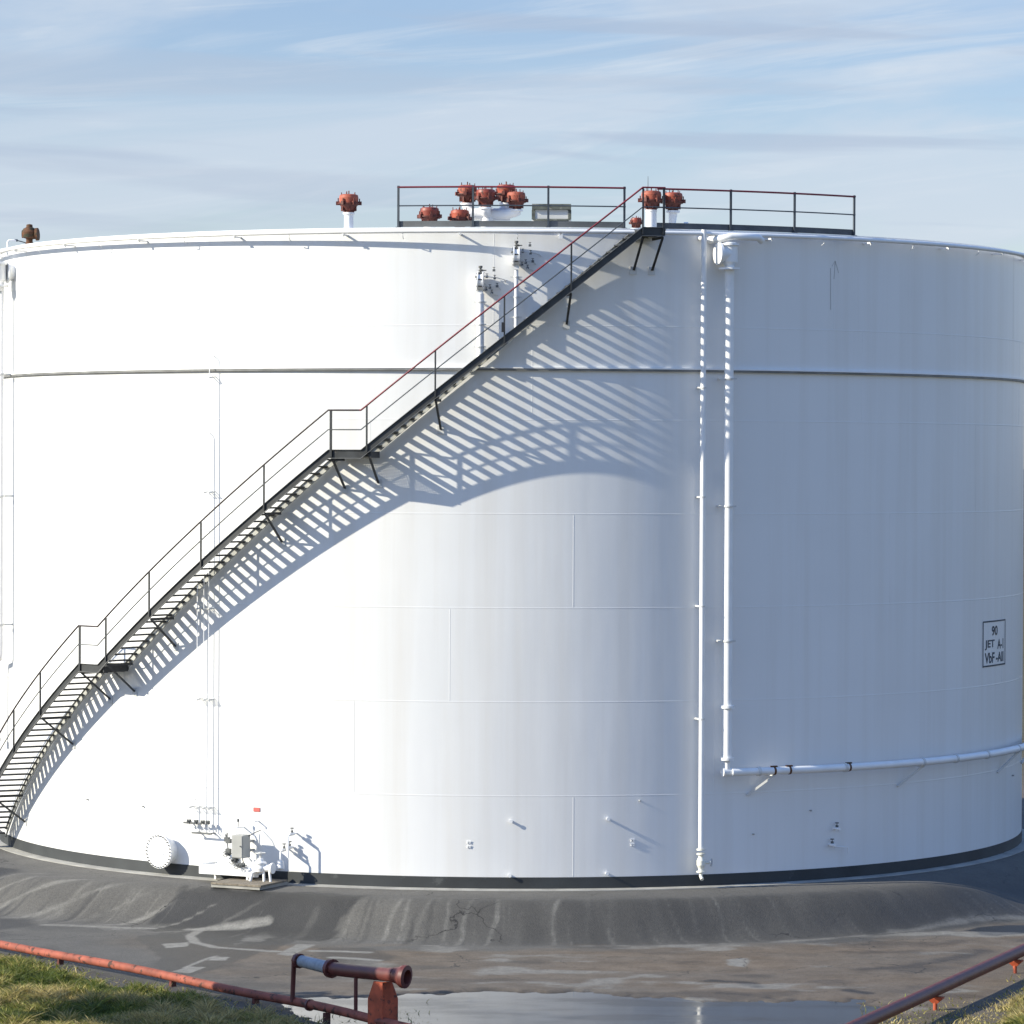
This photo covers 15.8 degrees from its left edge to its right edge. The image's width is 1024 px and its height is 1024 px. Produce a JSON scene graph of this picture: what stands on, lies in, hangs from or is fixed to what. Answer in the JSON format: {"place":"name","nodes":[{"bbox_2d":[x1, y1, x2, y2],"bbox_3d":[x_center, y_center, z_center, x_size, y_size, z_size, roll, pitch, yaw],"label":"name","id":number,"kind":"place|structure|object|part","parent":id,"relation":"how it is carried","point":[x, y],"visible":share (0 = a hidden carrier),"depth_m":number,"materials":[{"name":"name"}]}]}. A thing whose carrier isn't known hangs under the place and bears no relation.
{"place":"outdoors","nodes":[
{"label":"outdoors","id":0,"kind":"place"},
{"bbox_2d":[0,949,437,1023],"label":"grass","id":1,"kind":"structure","parent":0,"point":[31,992],"depth_m":83.27,"materials":[{"name":"green plant"}]},
{"bbox_2d":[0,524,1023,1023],"bbox_3d":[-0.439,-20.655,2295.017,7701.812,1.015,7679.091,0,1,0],"label":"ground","id":2,"kind":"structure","parent":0,"point":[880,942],"depth_m":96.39,"materials":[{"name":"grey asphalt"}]},
{"bbox_2d":[0,940,409,1023],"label":"ground pipe","id":3,"kind":"object","parent":2,"relation":"on","point":[256,996],"visible":1,"depth_m":86.37,"materials":[{"name":"red metal"}]},
{"bbox_2d":[211,877,287,889],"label":"equipment pad","id":4,"kind":"object","parent":2,"relation":"on","point":[244,883],"visible":1,"depth_m":99.64,"materials":[{"name":"concrete"}]},
{"bbox_2d":[249,852,275,881],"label":"valve","id":5,"kind":"object","parent":4,"relation":"on","point":[262,866],"visible":1,"depth_m":99.89,"materials":[{"name":"white paint"}]},
{"bbox_2d":[290,953,412,1023],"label":"hose connection","id":6,"kind":"object","parent":2,"relation":"on","point":[382,1000],"visible":1,"depth_m":80.88,"materials":[{"name":"red paint"}]},
{"bbox_2d":[0,829,1023,890],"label":"concrete kerb","id":7,"kind":"structure","parent":2,"relation":"on","point":[1019,848],"depth_m":101.85,"materials":[{"name":"concrete"}]},
{"bbox_2d":[199,819,261,879],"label":"pump unit","id":8,"kind":"object","parent":7,"relation":"on","point":[231,866],"visible":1,"depth_m":100.57,"materials":[{"name":"white paint"}]},
{"bbox_2d":[0,227,1023,888],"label":"storage tank","id":9,"kind":"object","parent":7,"relation":"on","point":[462,651],"visible":0.96,"depth_m":100.87,"materials":[{"name":"white metal"}]},
{"bbox_2d":[0,262,15,740],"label":"foam pipe","id":10,"kind":"object","parent":9,"relation":"attached to","point":[7,272],"visible":1,"depth_m":109.16,"materials":[{"name":"white metal"}]},
{"bbox_2d":[7,224,39,255],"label":"rim valve","id":11,"kind":"object","parent":9,"relation":"on","point":[29,233],"visible":0.97,"depth_m":109.39,"materials":[{"name":"brown metal"}]},
{"bbox_2d":[187,798,195,829],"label":"sampling tube","id":12,"kind":"object","parent":9,"relation":"attached to","point":[189,819],"visible":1,"depth_m":101.84,"materials":[{"name":"white paint"}]},
{"bbox_2d":[194,585,203,829],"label":"sampling tube","id":13,"kind":"object","parent":9,"relation":"attached to","point":[197,699],"visible":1,"depth_m":101.66,"materials":[{"name":"white paint"}]},
{"bbox_2d":[183,821,214,834],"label":"tube rack","id":14,"kind":"object","parent":9,"relation":"attached to","point":[199,832],"visible":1,"depth_m":101.63,"materials":[{"name":"white metal"}]},
{"bbox_2d":[201,432,209,830],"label":"sampling tube","id":15,"kind":"object","parent":9,"relation":"attached to","point":[203,808],"visible":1,"depth_m":101.53,"materials":[{"name":"white paint"}]},
{"bbox_2d":[205,355,215,830],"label":"sampling tube","id":16,"kind":"object","parent":9,"relation":"attached to","point":[208,700],"visible":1,"depth_m":101.43,"materials":[{"name":"white paint"}]},
{"bbox_2d":[232,830,260,862],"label":"control cabinet","id":17,"kind":"object","parent":9,"relation":"attached to","point":[241,849],"visible":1,"depth_m":100.35,"materials":[{"name":"grey metal"}]},
{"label":"door","id":18,"kind":"part","parent":17,"relation":"part of","materials":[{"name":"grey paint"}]},
{"bbox_2d":[276,843,286,869],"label":"sample tap","id":19,"kind":"object","parent":9,"relation":"attached to","point":[280,864],"visible":1,"depth_m":100.10,"materials":[{"name":"white paint"}]},
{"bbox_2d":[287,827,296,857],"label":"sample tap","id":20,"kind":"object","parent":9,"relation":"attached to","point":[292,833],"visible":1,"depth_m":100.03,"materials":[{"name":"white paint"}]},
{"bbox_2d":[0,187,665,836],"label":"spiral stairway","id":21,"kind":"object","parent":9,"relation":"attached to","point":[332,457],"visible":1,"depth_m":100.19,"materials":[{"name":"metal"}]},
{"bbox_2d":[336,191,361,227],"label":"breather vent","id":22,"kind":"object","parent":9,"relation":"on","point":[348,203],"visible":0.96,"depth_m":100.61,"materials":[{"name":"red metal"}]},
{"bbox_2d":[417,204,441,220],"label":"breather vent","id":23,"kind":"object","parent":9,"relation":"on","point":[430,213],"visible":0.71,"depth_m":100.75,"materials":[{"name":"red metal"}]},
{"bbox_2d":[448,206,471,220],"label":"breather vent","id":24,"kind":"object","parent":9,"relation":"on","point":[456,214],"visible":0.68,"depth_m":101.24,"materials":[{"name":"red metal"}]},
{"bbox_2d":[474,266,505,356],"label":"level gauge","id":25,"kind":"object","parent":9,"relation":"attached to","point":[480,324],"visible":1,"depth_m":98.88,"materials":[{"name":"white paint"}]},
{"bbox_2d":[455,181,528,220],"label":"vent manifold","id":26,"kind":"object","parent":9,"relation":"on","point":[504,196],"visible":0.83,"depth_m":101.84,"materials":[{"name":"white paint"}]},
{"bbox_2d":[397,185,625,227],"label":"guardrail","id":27,"kind":"object","parent":9,"relation":"on","point":[473,223],"visible":0.99,"depth_m":99.37,"materials":[{"name":"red metal"}]},
{"bbox_2d":[0,229,1023,260],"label":"spray ring pipe","id":28,"kind":"object","parent":9,"relation":"attached to","point":[771,237],"visible":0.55,"depth_m":100.70,"materials":[{"name":"white metal"}]},
{"bbox_2d":[510,241,540,326],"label":"level gauge","id":29,"kind":"object","parent":9,"relation":"attached to","point":[516,257],"visible":1,"depth_m":98.89,"materials":[{"name":"white paint"}]},
{"bbox_2d":[532,204,570,227],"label":"roof hatch","id":30,"kind":"object","parent":9,"relation":"on","point":[556,213],"visible":0.78,"depth_m":100.39,"materials":[{"name":"metal"}]},
{"bbox_2d":[629,216,641,228],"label":"breather vent","id":31,"kind":"object","parent":9,"relation":"on","point":[636,222],"visible":0.72,"depth_m":100.97,"materials":[{"name":"red metal"}]},
{"bbox_2d":[638,188,662,226],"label":"breather vent","id":32,"kind":"object","parent":9,"relation":"on","point":[652,197],"visible":0.78,"depth_m":101.46,"materials":[{"name":"red metal"}]},
{"bbox_2d":[660,190,687,229],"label":"breather vent","id":33,"kind":"object","parent":9,"relation":"on","point":[673,199],"visible":0.78,"depth_m":101.63,"materials":[{"name":"red metal"}]},
{"bbox_2d":[694,229,712,880],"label":"drain pipe","id":34,"kind":"object","parent":9,"relation":"attached to","point":[701,862],"visible":1,"depth_m":99.78,"materials":[{"name":"white metal"}]},
{"bbox_2d":[657,188,856,235],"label":"guardrail","id":35,"kind":"object","parent":9,"relation":"on","point":[731,227],"visible":0.98,"depth_m":100.85,"materials":[{"name":"black metal"}]},
{"bbox_2d":[828,838,835,847],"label":"sample tap","id":36,"kind":"object","parent":9,"relation":"attached to","point":[832,844],"visible":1,"depth_m":102.00,"materials":[{"name":"white paint"}]},
{"bbox_2d":[833,822,840,830],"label":"sample tap","id":37,"kind":"object","parent":9,"relation":"attached to","point":[836,827],"visible":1,"depth_m":102.08,"materials":[{"name":"white paint"}]},
{"bbox_2d":[707,233,1023,795],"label":"foam pipe","id":38,"kind":"object","parent":9,"relation":"attached to","point":[725,253],"visible":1,"depth_m":99.94,"materials":[{"name":"white metal"}]},
{"bbox_2d":[982,619,1004,667],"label":"product sign","id":39,"kind":"object","parent":9,"relation":"attached to","point":[993,642],"visible":1,"depth_m":108.01,"materials":[{"name":"white metal"}]},
{"bbox_2d":[282,991,908,1023],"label":"puddle water","id":40,"kind":"structure","parent":2,"relation":"on","point":[511,1007],"depth_m":84.14,"materials":[{"name":"grey liquid"}]},
{"bbox_2d":[846,943,1023,1023],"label":"ground pipe","id":41,"kind":"object","parent":2,"relation":"on","point":[934,991],"visible":1,"depth_m":84.03,"materials":[{"name":"metal"}]},
{"bbox_2d":[0,0,1023,252],"label":"sky","id":42,"kind":"structure","parent":0,"point":[118,117],"materials":[{"name":"blue"}]},
{"bbox_2d":[860,974,1023,1023],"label":"grass","id":43,"kind":"structure","parent":0,"point":[1016,1016],"depth_m":83.17,"materials":[{"name":"green plant"}]}
]}

